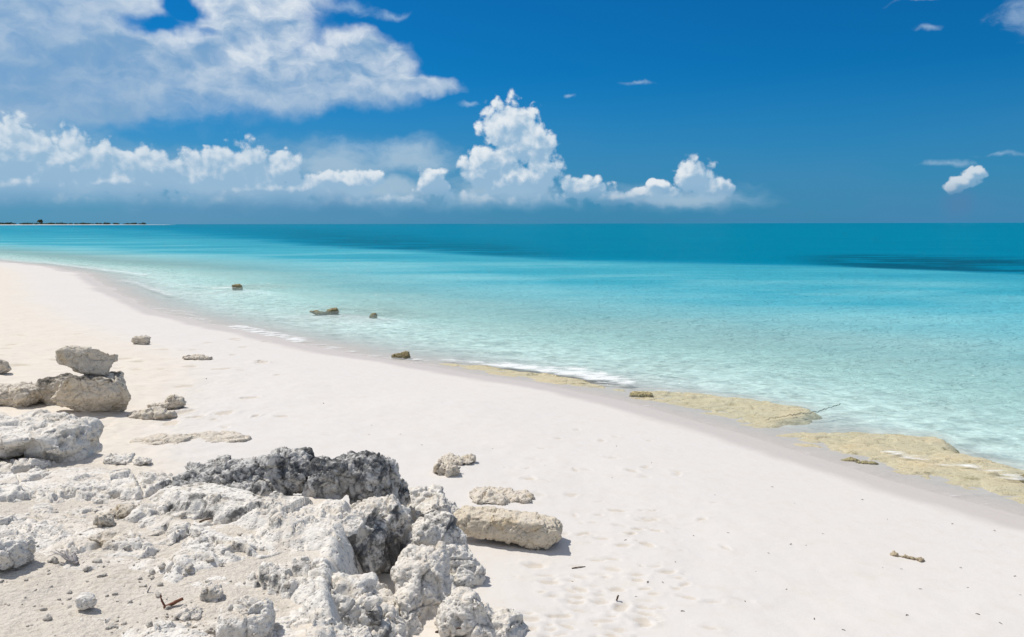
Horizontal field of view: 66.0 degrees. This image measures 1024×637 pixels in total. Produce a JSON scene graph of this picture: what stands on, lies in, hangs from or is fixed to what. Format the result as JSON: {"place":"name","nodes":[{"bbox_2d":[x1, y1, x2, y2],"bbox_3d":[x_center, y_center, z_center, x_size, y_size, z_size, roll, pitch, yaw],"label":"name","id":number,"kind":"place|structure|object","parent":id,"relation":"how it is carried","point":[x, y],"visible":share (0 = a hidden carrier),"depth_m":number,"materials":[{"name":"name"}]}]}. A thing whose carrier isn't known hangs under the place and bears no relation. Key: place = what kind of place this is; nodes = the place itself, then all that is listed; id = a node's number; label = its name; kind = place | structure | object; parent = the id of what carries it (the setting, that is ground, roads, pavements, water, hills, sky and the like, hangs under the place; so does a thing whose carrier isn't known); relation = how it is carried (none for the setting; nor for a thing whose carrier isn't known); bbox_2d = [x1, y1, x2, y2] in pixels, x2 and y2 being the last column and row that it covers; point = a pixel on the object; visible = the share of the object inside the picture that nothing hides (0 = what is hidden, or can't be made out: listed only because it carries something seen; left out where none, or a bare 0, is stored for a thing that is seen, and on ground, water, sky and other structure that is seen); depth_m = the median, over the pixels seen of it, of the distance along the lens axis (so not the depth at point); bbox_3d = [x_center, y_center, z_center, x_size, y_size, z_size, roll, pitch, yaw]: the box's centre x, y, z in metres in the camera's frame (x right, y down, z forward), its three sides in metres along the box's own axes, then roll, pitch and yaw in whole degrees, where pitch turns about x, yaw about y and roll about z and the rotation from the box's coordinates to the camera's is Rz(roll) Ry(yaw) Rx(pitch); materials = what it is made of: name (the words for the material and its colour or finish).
{"place":"outdoors","nodes":[
{"label":"outdoors","id":0,"kind":"place"},
{"bbox_2d":[16,224,117,224],"bbox_3d":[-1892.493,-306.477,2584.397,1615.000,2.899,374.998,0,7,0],"label":"headland","id":1,"kind":"structure","parent":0,"point":[72,224],"depth_m":2485.97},
{"bbox_2d":[0,222,145,224],"bbox_3d":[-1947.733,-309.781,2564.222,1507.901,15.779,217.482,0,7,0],"label":"scrub","id":2,"kind":"object","parent":1,"relation":"on","point":[2,223],"visible":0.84,"depth_m":2509.11,"materials":[{"name":"green plant"}]},
{"bbox_2d":[0,252,1023,636],"bbox_3d":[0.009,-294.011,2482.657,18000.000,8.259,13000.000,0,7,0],"label":"sand beach","id":3,"kind":"structure","parent":0,"point":[648,504],"depth_m":7.75,"materials":[{"name":"white sand"}]},
{"bbox_2d":[0,359,11,373],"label":"rock","id":4,"kind":"object","parent":3,"relation":"on","point":[5,367],"visible":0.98,"depth_m":10.87,"materials":[{"name":"beige stone"}]},
{"bbox_2d":[0,535,37,570],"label":"stone","id":5,"kind":"object","parent":3,"relation":"on","point":[19,551],"visible":1,"depth_m":3.76,"materials":[{"name":"stone"}]},
{"bbox_2d":[0,381,42,407],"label":"rock","id":6,"kind":"object","parent":3,"relation":"on","point":[23,394],"visible":0.69,"depth_m":8.78,"materials":[{"name":"beige stone"}]},
{"bbox_2d":[42,613,52,620],"bbox_3d":[-1.946,1.253,3.300,0.038,0.031,0.038,-1,7,-4],"label":"limestone chip","id":7,"kind":"object","parent":3,"relation":"on","point":[47,617],"visible":1,"depth_m":3.29,"materials":[{"name":"white stone"}]},
{"bbox_2d":[0,409,103,461],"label":"rock","id":8,"kind":"object","parent":3,"relation":"on","point":[46,434],"visible":0.93,"depth_m":5.52,"materials":[{"name":"stone"}]},
{"bbox_2d":[51,556,58,563],"bbox_3d":[-2.240,1.187,3.864,0.038,0.031,0.032,16,8,5],"label":"limestone chip","id":9,"kind":"object","parent":3,"relation":"on","point":[54,559],"visible":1,"depth_m":3.86,"materials":[{"name":"grey stone"}]},
{"bbox_2d":[34,370,130,412],"bbox_3d":[-4.900,0.826,8.870,1.464,0.516,0.661,6,9,39],"label":"rock","id":10,"kind":"object","parent":3,"relation":"on","point":[86,393],"visible":0.94,"depth_m":8.53,"materials":[{"name":"beige stone"}]},
{"bbox_2d":[55,345,117,375],"bbox_3d":[-4.698,0.474,8.735,0.711,0.383,0.382,0,7,0],"label":"boulder","id":11,"kind":"object","parent":10,"relation":"on","point":[84,360],"visible":0.96,"depth_m":8.61,"materials":[{"name":"beige stone"}]},
{"bbox_2d":[75,592,96,609],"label":"stone","id":12,"kind":"object","parent":3,"relation":"on","point":[84,600],"visible":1,"depth_m":3.38,"materials":[{"name":"stone"}]},
{"bbox_2d":[83,565,90,571],"bbox_3d":[-2.056,1.210,3.814,0.027,0.025,0.038,0,7,3],"label":"limestone chip","id":13,"kind":"object","parent":3,"relation":"on","point":[86,568],"visible":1,"depth_m":3.81,"materials":[{"name":"white stone"}]},
{"bbox_2d":[96,572,107,576],"bbox_3d":[-1.943,1.216,3.735,0.028,0.021,0.047,12,12,42],"label":"limestone chip","id":14,"kind":"object","parent":3,"relation":"on","point":[103,574],"visible":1,"depth_m":3.73,"materials":[{"name":"white stone"}]},
{"bbox_2d":[108,622,116,628],"bbox_3d":[-1.650,1.272,3.252,0.037,0.022,0.043,13,9,23],"label":"limestone chip","id":15,"kind":"object","parent":3,"relation":"on","point":[112,624],"visible":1,"depth_m":3.25,"materials":[{"name":"white stone"}]},
{"bbox_2d":[87,530,140,546],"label":"rock","id":16,"kind":"object","parent":3,"relation":"on","point":[102,537],"visible":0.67,"depth_m":4.11,"materials":[{"name":"beige stone"}]},
{"bbox_2d":[103,453,134,464],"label":"rock","id":17,"kind":"object","parent":3,"relation":"on","point":[115,458],"visible":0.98,"depth_m":5.52,"materials":[{"name":"stone"}]},
{"bbox_2d":[131,335,150,344],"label":"rock","id":18,"kind":"object","parent":3,"relation":"on","point":[143,340],"visible":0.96,"depth_m":14.49,"materials":[{"name":"beige stone"}]},
{"bbox_2d":[133,456,151,465],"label":"rock","id":19,"kind":"object","parent":3,"relation":"on","point":[139,461],"visible":0.98,"depth_m":6.65,"materials":[{"name":"stone"}]},
{"bbox_2d":[125,406,177,419],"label":"rock","id":20,"kind":"object","parent":3,"relation":"on","point":[156,413],"visible":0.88,"depth_m":8.41,"materials":[{"name":"beige stone"}]},
{"bbox_2d":[149,568,155,574],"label":"limestone chip","id":21,"kind":"object","parent":3,"relation":"on","point":[152,571],"visible":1,"depth_m":3.79,"materials":[{"name":"white stone"}]},
{"bbox_2d":[154,619,175,630],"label":"stone","id":22,"kind":"object","parent":3,"relation":"on","point":[167,624],"visible":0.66,"depth_m":3.17,"materials":[{"name":"stone"}]},
{"bbox_2d":[147,394,186,409],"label":"rock","id":23,"kind":"object","parent":3,"relation":"on","point":[171,401],"visible":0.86,"depth_m":8.96,"materials":[{"name":"beige stone"}]},
{"bbox_2d":[160,595,183,608],"bbox_3d":[-1.492,1.237,3.450,0.098,0.057,0.033,-2,7,-12],"label":"twig","id":24,"kind":"object","parent":3,"relation":"on","point":[174,602],"visible":1,"depth_m":3.45,"materials":[{"name":"brown wood"}]},
{"bbox_2d":[0,458,359,636],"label":"rock outcrop","id":25,"kind":"object","parent":3,"relation":"on","point":[278,522],"visible":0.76,"depth_m":4.28,"materials":[{"name":"stone"}]},
{"bbox_2d":[50,549,80,565],"bbox_3d":[-2.192,1.173,3.863,0.134,0.062,0.109,-3,7,-22],"label":"dried plant","id":26,"kind":"object","parent":25,"relation":"on","point":[72,559],"visible":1,"depth_m":3.85,"materials":[{"name":"grey plant"}]},
{"bbox_2d":[92,558,101,562],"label":"limestone chip","id":27,"kind":"object","parent":25,"relation":"on","point":[97,560],"visible":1,"depth_m":3.87,"materials":[{"name":"white stone"}]},
{"bbox_2d":[93,503,136,527],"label":"rock","id":28,"kind":"object","parent":25,"relation":"on","point":[102,519],"visible":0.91,"depth_m":4.40,"materials":[{"name":"beige stone"}]},
{"bbox_2d":[123,544,130,550],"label":"limestone chip","id":29,"kind":"object","parent":25,"relation":"on","point":[127,547],"visible":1,"depth_m":4.01,"materials":[{"name":"white stone"}]},
{"bbox_2d":[157,562,165,569],"bbox_3d":[-1.694,1.197,3.814,0.039,0.031,0.048,2,12,-31],"label":"limestone chip","id":30,"kind":"object","parent":25,"relation":"on","point":[160,566],"visible":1,"depth_m":3.80,"materials":[{"name":"white stone"}]},
{"bbox_2d":[185,563,193,571],"bbox_3d":[-1.558,1.203,3.805,0.035,0.032,0.052,0,7,-3],"label":"limestone chip","id":31,"kind":"object","parent":25,"relation":"on","point":[188,567],"visible":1,"depth_m":3.79,"materials":[{"name":"white stone"}]},
{"bbox_2d":[204,626,214,633],"bbox_3d":[-1.246,1.284,3.247,0.054,0.031,0.044,-3,7,-20],"label":"limestone chip","id":32,"kind":"object","parent":25,"relation":"on","point":[208,629],"visible":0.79,"depth_m":3.24,"materials":[{"name":"white stone"}]},
{"bbox_2d":[205,557,213,562],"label":"limestone chip","id":33,"kind":"object","parent":25,"relation":"on","point":[209,560],"visible":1,"depth_m":3.88,"materials":[{"name":"white stone"}]},
{"bbox_2d":[215,595,275,636],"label":"stone","id":34,"kind":"object","parent":25,"relation":"on","point":[244,617],"visible":0.98,"depth_m":3.20,"materials":[{"name":"stone"}]},
{"bbox_2d":[284,581,290,587],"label":"limestone chip","id":35,"kind":"object","parent":25,"relation":"on","point":[287,584],"visible":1,"depth_m":3.60,"materials":[{"name":"white stone"}]},
{"bbox_2d":[342,494,413,574],"bbox_3d":[-0.871,1.337,4.794,0.517,0.495,0.727,0,7,0],"label":"rock","id":36,"kind":"object","parent":25,"relation":"on","point":[377,530],"visible":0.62,"depth_m":4.64,"materials":[{"name":"stone"}]},
{"bbox_2d":[175,604,202,620],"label":"stone","id":37,"kind":"object","parent":3,"relation":"on","point":[191,612],"visible":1,"depth_m":3.36,"materials":[{"name":"stone"}]},
{"bbox_2d":[129,430,250,444],"bbox_3d":[-3.064,1.160,7.596,1.063,0.133,0.565,0,7,0],"label":"rock ledge","id":38,"kind":"object","parent":3,"relation":"on","point":[207,436],"visible":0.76,"depth_m":7.53,"materials":[{"name":"beige stone"}]},
{"bbox_2d":[182,354,212,359],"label":"rock","id":39,"kind":"object","parent":3,"relation":"on","point":[196,357],"visible":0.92,"depth_m":12.81,"materials":[{"name":"beige stone"}]},
{"bbox_2d":[200,581,223,602],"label":"stone","id":40,"kind":"object","parent":3,"relation":"on","point":[211,595],"visible":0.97,"depth_m":3.51,"materials":[{"name":"stone"}]},
{"bbox_2d":[200,587,206,593],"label":"limestone chip","id":41,"kind":"object","parent":40,"relation":"on","point":[203,590],"visible":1,"depth_m":3.51,"materials":[{"name":"white stone"}]},
{"bbox_2d":[232,284,242,289],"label":"rock","id":42,"kind":"object","parent":3,"relation":"on","point":[237,287],"visible":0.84,"depth_m":30.12,"materials":[{"name":"brown stone"}]},
{"bbox_2d":[169,446,314,495],"bbox_3d":[-1.735,1.012,5.186,0.937,0.338,0.505,0,7,0],"label":"rock","id":43,"kind":"object","parent":3,"relation":"on","point":[281,469],"visible":0.77,"depth_m":5.05,"materials":[{"name":"black stone"}]},
{"bbox_2d":[310,308,338,315],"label":"rock","id":44,"kind":"object","parent":3,"relation":"on","point":[331,311],"visible":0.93,"depth_m":21.79,"materials":[{"name":"stone"}]},
{"bbox_2d":[301,450,389,504],"bbox_3d":[-1.087,1.051,5.169,0.566,0.372,0.378,-1,7,-11],"label":"rock","id":45,"kind":"object","parent":3,"relation":"on","point":[358,476],"visible":0.92,"depth_m":5.06,"materials":[{"name":"black stone"}]},
{"bbox_2d":[325,572,408,636],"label":"rock","id":46,"kind":"object","parent":3,"relation":"on","point":[365,604],"visible":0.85,"depth_m":3.59,"materials":[{"name":"stone"}]},
{"bbox_2d":[369,313,377,318],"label":"rock","id":47,"kind":"object","parent":3,"relation":"on","point":[373,315],"visible":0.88,"depth_m":20.95,"materials":[{"name":"brown stone"}]},
{"bbox_2d":[380,454,410,505],"bbox_3d":[-0.847,1.165,5.432,0.271,0.473,0.468,0,7,0],"label":"rock","id":48,"kind":"object","parent":3,"relation":"on","point":[398,488],"visible":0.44,"depth_m":5.33,"materials":[{"name":"black stone"}]},
{"bbox_2d":[391,351,409,358],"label":"rock","id":49,"kind":"object","parent":3,"relation":"on","point":[404,355],"visible":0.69,"depth_m":14.23,"materials":[{"name":"brown stone"}]},
{"bbox_2d":[405,484,459,522],"bbox_3d":[-0.602,1.397,5.783,0.450,0.313,0.667,-6,9,-40],"label":"rock","id":50,"kind":"object","parent":3,"relation":"on","point":[426,500],"visible":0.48,"depth_m":5.66,"materials":[{"name":"stone"}]},
{"bbox_2d":[390,510,485,634],"bbox_3d":[-0.432,1.483,4.505,0.558,0.477,1.067,0,7,0],"label":"rock","id":51,"kind":"object","parent":3,"relation":"on","point":[436,563],"visible":0.76,"depth_m":4.37,"materials":[{"name":"stone"}]},
{"bbox_2d":[433,461,460,477],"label":"rock","id":52,"kind":"object","parent":3,"relation":"on","point":[448,469],"visible":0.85,"depth_m":6.71,"materials":[{"name":"beige stone"}]},
{"bbox_2d":[437,452,475,464],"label":"rock","id":53,"kind":"object","parent":3,"relation":"on","point":[466,459],"visible":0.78,"depth_m":7.13,"materials":[{"name":"beige stone"}]},
{"bbox_2d":[434,586,528,636],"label":"rock","id":54,"kind":"object","parent":3,"relation":"on","point":[468,611],"visible":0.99,"depth_m":3.96,"materials":[{"name":"stone"}]},
{"bbox_2d":[469,485,534,505],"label":"rock","id":55,"kind":"object","parent":3,"relation":"on","point":[501,496],"visible":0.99,"depth_m":6.16,"materials":[{"name":"beige stone"}]},
{"bbox_2d":[453,505,562,549],"bbox_3d":[-0.038,1.402,5.302,0.771,0.248,0.351,0,7,0],"label":"rock slab","id":56,"kind":"object","parent":3,"relation":"on","point":[531,530],"visible":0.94,"depth_m":5.19,"materials":[{"name":"beige stone"}]},
{"bbox_2d":[439,363,604,388],"bbox_3d":[-0.721,0.998,12.809,5.433,0.236,2.037,4,8,30],"label":"beachrock shelf","id":57,"kind":"object","parent":3,"relation":"on","point":[547,378],"visible":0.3,"depth_m":12.68,"materials":[{"name":"beige stone"}]},
{"bbox_2d":[613,389,822,427],"bbox_3d":[2.499,1.241,10.832,2.325,0.237,3.381,-6,9,-42],"label":"beachrock shelf","id":58,"kind":"object","parent":3,"relation":"on","point":[758,414],"visible":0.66,"depth_m":10.45,"materials":[{"name":"beige stone"}]},
{"bbox_2d":[629,391,652,396],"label":"rock","id":59,"kind":"object","parent":58,"relation":"on","point":[640,394],"visible":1,"depth_m":11.13,"materials":[{"name":"beige stone"}]},
{"bbox_2d":[767,403,840,419],"bbox_3d":[3.749,1.197,10.046,1.525,0.038,0.090,-5,8,-33],"label":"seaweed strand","id":60,"kind":"object","parent":58,"relation":"on","point":[807,413],"visible":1,"depth_m":10.03},
{"bbox_2d":[841,457,878,464],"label":"rock","id":61,"kind":"object","parent":3,"relation":"on","point":[855,460],"visible":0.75,"depth_m":8.01,"materials":[{"name":"beige stone"}]},
{"bbox_2d":[776,432,1023,503],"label":"beachrock shelf","id":62,"kind":"object","parent":3,"relation":"on","point":[941,457],"visible":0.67,"depth_m":8.16,"materials":[{"name":"beige stone"}]},
{"bbox_2d":[1018,474,1023,482],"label":"rock","id":63,"kind":"object","parent":62,"relation":"on","point":[1021,477],"visible":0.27,"depth_m":7.50,"materials":[{"name":"white stone"}]},
{"bbox_2d":[890,550,924,561],"bbox_3d":[2.683,1.618,5.349,0.214,0.040,0.067,4,8,32],"label":"coral fragment","id":64,"kind":"object","parent":3,"relation":"on","point":[895,554],"visible":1,"depth_m":5.34,"materials":[{"name":"beige stone"}]},
{"bbox_2d":[0,223,1023,479],"bbox_3d":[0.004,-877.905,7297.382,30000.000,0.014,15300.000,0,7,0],"label":"sea","id":65,"kind":"structure","parent":0,"point":[944,301],"depth_m":36.90,"materials":[{"name":"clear liquid"}]},
{"bbox_2d":[0,0,1023,223],"label":"sky","id":66,"kind":"structure","parent":0,"point":[112,111],"materials":[{"name":"blue"}]}
]}

